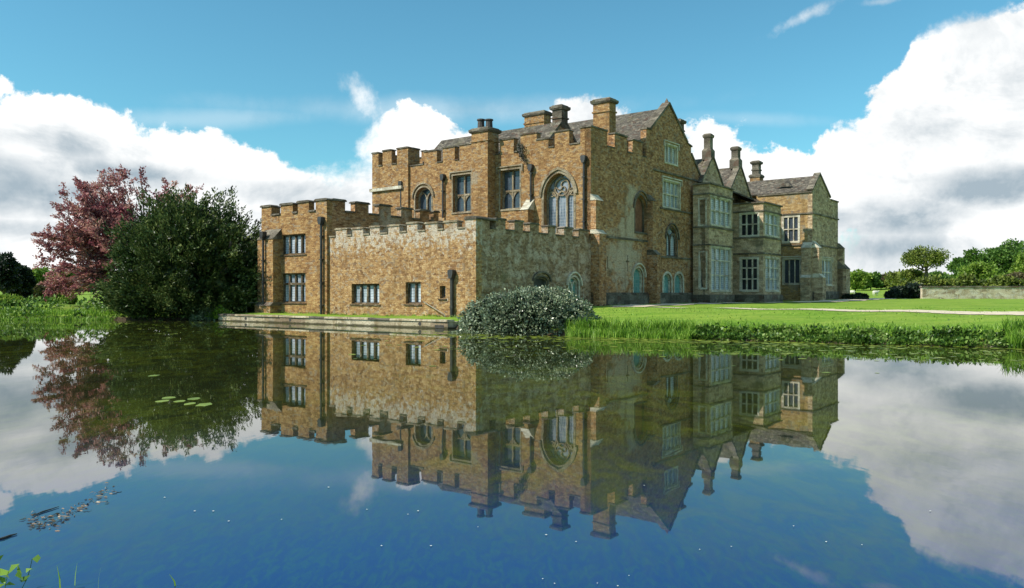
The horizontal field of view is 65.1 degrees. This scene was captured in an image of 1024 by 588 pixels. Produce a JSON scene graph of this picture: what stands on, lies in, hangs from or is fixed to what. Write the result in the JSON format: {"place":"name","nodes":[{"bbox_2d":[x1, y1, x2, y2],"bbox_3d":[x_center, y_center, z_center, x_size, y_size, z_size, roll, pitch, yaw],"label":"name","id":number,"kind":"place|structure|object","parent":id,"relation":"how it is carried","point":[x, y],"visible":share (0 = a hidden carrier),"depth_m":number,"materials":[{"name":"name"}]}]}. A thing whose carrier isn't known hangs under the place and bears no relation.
{"place":"outdoors","nodes":[
{"label":"outdoors","id":0,"kind":"place"},
{"bbox_2d":[0,320,1023,587],"bbox_3d":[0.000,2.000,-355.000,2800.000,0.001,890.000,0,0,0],"label":"water","id":1,"kind":"structure","parent":0,"point":[302,456],"depth_m":9.63,"materials":[{"name":"blue liquid"}]},
{"bbox_2d":[0,533,16,539],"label":"twig","id":2,"kind":"object","parent":1,"relation":"on","point":[7,536],"visible":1,"depth_m":6.59,"materials":[{"name":"brown wood"}]},
{"bbox_2d":[0,555,40,587],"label":"sapling","id":3,"kind":"object","parent":1,"relation":"in","point":[19,572],"visible":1,"depth_m":5.32,"materials":[{"name":"green plant"}]},
{"bbox_2d":[32,506,58,515],"bbox_3d":[-4.287,1.992,7.363,0.027,0.012,0.323,0,0,10],"label":"twig","id":4,"kind":"object","parent":1,"relation":"on","point":[44,511],"visible":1,"depth_m":7.36,"materials":[{"name":"brown wood"}]},
{"bbox_2d":[20,482,121,530],"bbox_3d":[-4.096,1.994,7.606,0.581,0.033,1.712,0,0,0],"label":"drift","id":5,"kind":"object","parent":1,"relation":"on","point":[44,525],"visible":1,"depth_m":7.19,"materials":[{"name":"brown plant"}]},
{"bbox_2d":[30,320,349,335],"bbox_3d":[-22.862,1.992,49.436,29.935,0.004,22.828,0,0,0],"label":"pond weed","id":6,"kind":"object","parent":1,"relation":"on","point":[201,327],"visible":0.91,"depth_m":50.72,"materials":[{"name":"green plant"}]},
{"bbox_2d":[196,403,211,405],"bbox_3d":[-5.543,1.991,14.471,0.275,0.001,0.484,0,0,0],"label":"lily pad","id":7,"kind":"object","parent":1,"relation":"on","point":[203,404],"visible":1,"depth_m":14.45,"materials":[{"name":"green plant"}]},
{"bbox_2d":[348,331,1023,372],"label":"pond weed","id":8,"kind":"object","parent":1,"relation":"on","point":[647,341],"visible":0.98,"depth_m":32.27,"materials":[{"name":"green plant"}]},
{"bbox_2d":[0,287,1023,344],"bbox_3d":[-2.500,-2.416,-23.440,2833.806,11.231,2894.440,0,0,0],"label":"ground","id":9,"kind":"structure","parent":0,"point":[881,317],"depth_m":46.09,"materials":[{"name":"green plant"}]},
{"bbox_2d":[0,252,22,293],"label":"tree","id":10,"kind":"object","parent":9,"relation":"on","point":[10,266],"visible":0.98,"depth_m":83.27,"materials":[{"name":"green plant"}]},
{"bbox_2d":[0,293,25,306],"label":"tree","id":11,"kind":"object","parent":9,"relation":"on","point":[6,296],"visible":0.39,"depth_m":69.52,"materials":[{"name":"green plant"}]},
{"bbox_2d":[7,265,36,298],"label":"tree","id":12,"kind":"object","parent":9,"relation":"on","point":[28,280],"visible":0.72,"depth_m":89.49,"materials":[{"name":"green plant"}]},
{"bbox_2d":[25,281,52,301],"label":"tree","id":13,"kind":"object","parent":9,"relation":"on","point":[39,289],"visible":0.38,"depth_m":98.64,"materials":[{"name":"green plant"}]},
{"bbox_2d":[31,267,56,289],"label":"tree","id":14,"kind":"object","parent":9,"relation":"on","point":[39,274],"visible":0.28,"depth_m":237.73,"materials":[{"name":"green plant"}]},
{"bbox_2d":[0,294,111,317],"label":"bank plants","id":15,"kind":"object","parent":9,"relation":"on","point":[92,303],"visible":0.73,"depth_m":63.51,"materials":[{"name":"green plant"}]},
{"bbox_2d":[0,307,120,320],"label":"rough grass","id":16,"kind":"structure","parent":9,"relation":"on","point":[100,313],"depth_m":62.31,"materials":[{"name":"green plant"}]},
{"bbox_2d":[47,292,78,303],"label":"tree","id":17,"kind":"object","parent":9,"relation":"on","point":[74,301],"visible":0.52,"depth_m":77.26,"materials":[{"name":"green plant"}]},
{"bbox_2d":[51,269,86,292],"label":"tree","id":18,"kind":"object","parent":9,"relation":"on","point":[70,275],"visible":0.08,"depth_m":246.87,"materials":[{"name":"green plant"}]},
{"bbox_2d":[31,164,203,302],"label":"copper beech","id":19,"kind":"object","parent":9,"relation":"on","point":[87,239],"visible":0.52,"depth_m":69.12,"materials":[{"name":"red plant"}]},
{"bbox_2d":[86,183,261,320],"bbox_3d":[-25.706,-3.181,64.548,16.038,11.699,14.046,0,0,0],"label":"yew tree","id":20,"kind":"object","parent":9,"relation":"on","point":[174,257],"visible":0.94,"depth_m":61.58,"materials":[{"name":"green plant"}]},
{"bbox_2d":[188,304,218,320],"bbox_3d":[-23.291,1.300,60.777,2.501,1.769,2.274,0,0,36],"label":"shrub","id":21,"kind":"object","parent":9,"relation":"on","point":[193,318],"visible":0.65,"depth_m":60.19,"materials":[{"name":"green plant"}]},
{"bbox_2d":[203,304,233,318],"bbox_3d":[-22.206,1.372,60.889,2.231,1.270,2.339,0,0,0],"label":"shrub","id":22,"kind":"object","parent":9,"relation":"on","point":[220,310],"visible":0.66,"depth_m":60.39,"materials":[{"name":"green plant"}]},
{"bbox_2d":[217,314,458,328],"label":"terrace wall","id":23,"kind":"structure","parent":9,"relation":"on","point":[409,323],"depth_m":51.28,"materials":[{"name":"stone"}]},
{"bbox_2d":[254,198,443,313],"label":"service wing","id":24,"kind":"structure","parent":9,"relation":"on","point":[293,251],"depth_m":61.35,"materials":[{"name":"beige stone"}]},
{"bbox_2d":[280,234,306,256],"bbox_3d":[-16.586,-3.723,61.276,3.197,1.658,0.460,0,0,38],"label":"window","id":25,"kind":"structure","parent":24,"relation":"in","point":[292,244],"depth_m":61.59,"materials":[{"name":"glass"}]},
{"bbox_2d":[281,273,306,303],"bbox_3d":[-16.586,-0.407,61.276,3.197,2.374,0.460,0,0,38],"label":"window","id":26,"kind":"structure","parent":24,"relation":"in","point":[293,283],"depth_m":61.59,"materials":[{"name":"stone"}]},
{"bbox_2d":[279,311,462,325],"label":"quay grass","id":27,"kind":"structure","parent":9,"relation":"on","point":[374,314],"depth_m":55.53,"materials":[{"name":"green plant"}]},
{"bbox_2d":[329,216,590,316],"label":"battlemented wall","id":28,"kind":"structure","parent":9,"relation":"on","point":[451,268],"depth_m":54.38,"materials":[{"name":"stone"}]},
{"bbox_2d":[350,284,379,305],"bbox_3d":[-10.248,0.050,56.660,3.107,1.543,0.460,0,0,38],"label":"window","id":29,"kind":"structure","parent":28,"relation":"in","point":[364,294],"depth_m":56.74,"materials":[{"name":"glass"}]},
{"bbox_2d":[404,282,421,305],"bbox_3d":[-6.515,-0.006,53.794,1.632,1.586,0.460,0,0,38],"label":"window","id":30,"kind":"structure","parent":28,"relation":"in","point":[414,288],"depth_m":53.89,"materials":[{"name":"glass"}]},
{"bbox_2d":[438,286,446,299],"bbox_3d":[-4.402,-0.060,52.170,0.726,0.933,0.460,0,0,38],"label":"window","id":31,"kind":"structure","parent":28,"relation":"in","point":[443,287],"depth_m":52.33,"materials":[{"name":"stone"}]},
{"bbox_2d":[532,271,551,297],"bbox_3d":[1.965,-0.581,55.907,0.470,2.015,2.226,0,0,38],"label":"window","id":32,"kind":"structure","parent":28,"relation":"in","point":[539,281],"depth_m":56.11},
{"bbox_2d":[566,271,582,298],"bbox_3d":[4.490,-0.607,59.195,0.470,2.103,2.018,0,0,38],"label":"window","id":33,"kind":"structure","parent":28,"relation":"in","point":[571,281],"depth_m":59.47,"materials":[{"name":"stone"}]},
{"bbox_2d":[451,285,601,335],"bbox_3d":[0.931,0.908,41.421,7.064,2.858,6.987,0,0,44],"label":"bush","id":34,"kind":"object","parent":9,"relation":"on","point":[494,314],"visible":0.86,"depth_m":39.48,"materials":[{"name":"green plant"}]},
{"bbox_2d":[369,97,849,305],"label":"manor house","id":35,"kind":"structure","parent":9,"relation":"on","point":[654,207],"depth_m":71.17,"materials":[{"name":"brown stone"}]},
{"bbox_2d":[412,183,433,217],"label":"window","id":36,"kind":"structure","parent":35,"relation":"in","point":[426,196],"depth_m":72.18,"materials":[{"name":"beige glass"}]},
{"bbox_2d":[449,170,470,213],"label":"window","id":37,"kind":"structure","parent":35,"relation":"in","point":[462,182],"depth_m":69.46,"materials":[{"name":"beige glass"}]},
{"bbox_2d":[496,164,522,211],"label":"window","id":38,"kind":"structure","parent":35,"relation":"in","point":[511,178],"depth_m":66.11,"materials":[{"name":"beige glass"}]},
{"bbox_2d":[515,141,527,165],"bbox_3d":[0.743,-11.179,64.623,0.657,2.541,1.436,0,0,-35],"label":"climbing plant","id":39,"kind":"object","parent":35,"relation":"attached to","point":[519,151],"visible":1,"depth_m":64.62,"materials":[{"name":"green plant"}]},
{"bbox_2d":[539,167,577,233],"bbox_3d":[3.791,-7.246,63.006,3.583,5.366,0.770,0,0,38],"label":"window","id":40,"kind":"structure","parent":35,"relation":"in","point":[561,193],"depth_m":63.30,"materials":[{"name":"beige glass"}]},
{"bbox_2d":[631,263,646,292],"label":"window","id":41,"kind":"structure","parent":35,"relation":"in","point":[636,274],"depth_m":67.42,"materials":[{"name":"glass"}]},
{"bbox_2d":[633,190,647,234],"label":"window","id":42,"kind":"structure","parent":35,"relation":"in","point":[638,205],"depth_m":67.81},
{"bbox_2d":[662,271,672,292],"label":"window","id":43,"kind":"structure","parent":35,"relation":"in","point":[665,279],"depth_m":71.66,"materials":[{"name":"glass"}]},
{"bbox_2d":[661,175,681,209],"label":"window","id":44,"kind":"structure","parent":35,"relation":"in","point":[671,189],"depth_m":71.94,"materials":[{"name":"stone"}]},
{"bbox_2d":[664,139,679,166],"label":"window","id":45,"kind":"structure","parent":35,"relation":"in","point":[669,149],"depth_m":72.01,"materials":[{"name":"stone"}]},
{"bbox_2d":[665,223,679,256],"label":"window","id":46,"kind":"structure","parent":35,"relation":"in","point":[670,237],"depth_m":72.26,"materials":[{"name":"beige glass"}]},
{"bbox_2d":[674,271,683,292],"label":"window","id":47,"kind":"structure","parent":35,"relation":"in","point":[677,278],"depth_m":73.41,"materials":[{"name":"stone"}]},
{"bbox_2d":[698,251,706,288],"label":"window","id":48,"kind":"structure","parent":35,"relation":"in","point":[700,286],"depth_m":74.17,"materials":[{"name":"stone"}]},
{"bbox_2d":[698,198,706,225],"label":"window","id":49,"kind":"structure","parent":35,"relation":"in","point":[699,224],"depth_m":74.03,"materials":[{"name":"stone"}]},
{"bbox_2d":[710,195,731,228],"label":"window","id":50,"kind":"structure","parent":35,"relation":"in","point":[720,208],"depth_m":75.84,"materials":[{"name":"glass"}]},
{"bbox_2d":[711,246,731,291],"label":"window","id":51,"kind":"structure","parent":35,"relation":"in","point":[720,256],"depth_m":75.84,"materials":[{"name":"stone"}]},
{"bbox_2d":[739,257,758,291],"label":"window","id":52,"kind":"structure","parent":35,"relation":"in","point":[748,266],"depth_m":79.81,"materials":[{"name":"stone"}]},
{"bbox_2d":[739,212,758,236],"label":"window","id":53,"kind":"structure","parent":35,"relation":"in","point":[748,221],"depth_m":79.81,"materials":[{"name":"glass"}]},
{"bbox_2d":[765,256,779,291],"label":"window","id":54,"kind":"structure","parent":35,"relation":"in","point":[771,263],"depth_m":81.12,"materials":[{"name":"glass"}]},
{"bbox_2d":[765,212,779,237],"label":"window","id":55,"kind":"structure","parent":35,"relation":"in","point":[771,220],"depth_m":81.12,"materials":[{"name":"glass"}]},
{"bbox_2d":[782,215,799,243],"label":"window","id":56,"kind":"structure","parent":35,"relation":"in","point":[790,223],"depth_m":88.68,"materials":[{"name":"stone"}]},
{"bbox_2d":[781,256,800,284],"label":"window","id":57,"kind":"structure","parent":35,"relation":"in","point":[791,267],"depth_m":88.75,"materials":[{"name":"glass"}]},
{"bbox_2d":[822,256,832,285],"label":"window","id":58,"kind":"structure","parent":35,"relation":"in","point":[826,263],"depth_m":91.83,"materials":[{"name":"glass"}]},
{"bbox_2d":[564,316,699,339],"bbox_3d":[5.312,1.546,37.069,6.718,1.068,1.896,0,0,27],"label":"reed bed","id":59,"kind":"object","parent":9,"relation":"on","point":[626,329],"visible":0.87,"depth_m":36.87,"materials":[{"name":"green plant"}]},
{"bbox_2d":[615,298,906,306],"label":"gravel walk","id":60,"kind":"structure","parent":9,"relation":"on","point":[646,305],"depth_m":74.32,"materials":[{"name":"beige gravel"}]},
{"bbox_2d":[593,306,1023,325],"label":"lawn tufts","id":61,"kind":"object","parent":9,"relation":"on","point":[809,313],"visible":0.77,"depth_m":42.80,"materials":[{"name":"green plant"}]},
{"bbox_2d":[665,307,1023,314],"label":"path","id":62,"kind":"structure","parent":9,"relation":"on","point":[984,312],"depth_m":42.39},
{"bbox_2d":[692,337,1003,347],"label":"dead stems","id":63,"kind":"object","parent":9,"relation":"on","point":[854,343],"visible":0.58,"depth_m":32.45,"materials":[{"name":"brown plant"}]},
{"bbox_2d":[689,322,1011,347],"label":"bank plants","id":64,"kind":"object","parent":9,"relation":"on","point":[859,335],"visible":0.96,"depth_m":32.39,"materials":[{"name":"green plant"}]},
{"bbox_2d":[841,292,868,298],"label":"hedge","id":65,"kind":"object","parent":9,"relation":"on","point":[857,295],"visible":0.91,"depth_m":91.59,"materials":[{"name":"green plant"}]},
{"bbox_2d":[702,318,1011,346],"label":"rough grass","id":66,"kind":"structure","parent":9,"relation":"on","point":[917,327],"depth_m":33.64,"materials":[{"name":"green plant"}]},
{"bbox_2d":[850,269,874,290],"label":"tree","id":67,"kind":"object","parent":9,"relation":"on","point":[860,279],"visible":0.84,"depth_m":257.01,"materials":[{"name":"green plant"}]},
{"bbox_2d":[870,271,884,289],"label":"tree","id":68,"kind":"object","parent":9,"relation":"on","point":[877,281],"visible":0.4,"depth_m":262.38,"materials":[{"name":"green plant"}]},
{"bbox_2d":[874,274,892,288],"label":"tree","id":69,"kind":"object","parent":9,"relation":"on","point":[883,278],"visible":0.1,"depth_m":268.56,"materials":[{"name":"green plant"}]},
{"bbox_2d":[883,279,890,287],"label":"tree","id":70,"kind":"object","parent":9,"relation":"on","point":[887,285],"visible":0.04,"depth_m":261.77,"materials":[{"name":"green plant"}]},
{"bbox_2d":[884,288,900,298],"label":"hedge","id":71,"kind":"object","parent":9,"relation":"on","point":[893,293],"visible":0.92,"depth_m":96.94,"materials":[{"name":"green plant"}]},
{"bbox_2d":[883,268,928,286],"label":"tree","id":72,"kind":"object","parent":9,"relation":"on","point":[894,276],"visible":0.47,"depth_m":154.48,"materials":[{"name":"green plant"}]},
{"bbox_2d":[890,281,924,298],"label":"hedge","id":73,"kind":"object","parent":9,"relation":"on","point":[910,290],"visible":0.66,"depth_m":99.25,"materials":[{"name":"green plant"}]},
{"bbox_2d":[899,245,953,282],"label":"tree","id":74,"kind":"object","parent":9,"relation":"on","point":[919,258],"visible":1,"depth_m":148.82,"materials":[{"name":"green plant"}]},
{"bbox_2d":[929,270,949,279],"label":"tree","id":75,"kind":"object","parent":9,"relation":"on","point":[943,274],"visible":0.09,"depth_m":159.20,"materials":[{"name":"green plant"}]},
{"bbox_2d":[897,273,1023,285],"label":"hedge","id":76,"kind":"object","parent":9,"relation":"on","point":[966,279],"visible":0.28,"depth_m":102.86,"materials":[{"name":"green plant"}]},
{"bbox_2d":[946,246,990,278],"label":"tree","id":77,"kind":"object","parent":9,"relation":"on","point":[968,257],"visible":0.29,"depth_m":188.72,"materials":[{"name":"green plant"}]},
{"bbox_2d":[919,286,1023,298],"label":"garden wall","id":78,"kind":"structure","parent":9,"relation":"on","point":[971,292],"depth_m":98.00,"materials":[{"name":"stone"}]},
{"bbox_2d":[954,260,998,278],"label":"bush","id":79,"kind":"object","parent":9,"relation":"on","point":[981,268],"visible":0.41,"depth_m":163.31,"materials":[{"name":"green plant"}]},
{"bbox_2d":[980,272,1005,279],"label":"tree","id":80,"kind":"object","parent":9,"relation":"on","point":[1002,273],"visible":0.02,"depth_m":139.13,"materials":[{"name":"green plant"}]},
{"bbox_2d":[979,238,1023,274],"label":"tree","id":81,"kind":"object","parent":9,"relation":"on","point":[1001,256],"visible":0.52,"depth_m":192.62,"materials":[{"name":"green plant"}]},
{"bbox_2d":[995,315,1023,347],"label":"reed bed","id":82,"kind":"object","parent":9,"relation":"on","point":[1014,334],"visible":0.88,"depth_m":30.24,"materials":[{"name":"green plant"}]},
{"bbox_2d":[1003,271,1023,280],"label":"tree","id":83,"kind":"object","parent":9,"relation":"on","point":[1019,274],"visible":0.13,"depth_m":136.43,"materials":[{"name":"green plant"}]},
{"bbox_2d":[1008,252,1023,273],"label":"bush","id":84,"kind":"object","parent":9,"relation":"on","point":[1017,265],"visible":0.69,"depth_m":169.76,"materials":[{"name":"green plant"}]},
{"bbox_2d":[0,0,1023,274],"label":"sky","id":85,"kind":"structure","parent":0,"point":[909,113],"materials":[{"name":"blue"}]}
]}

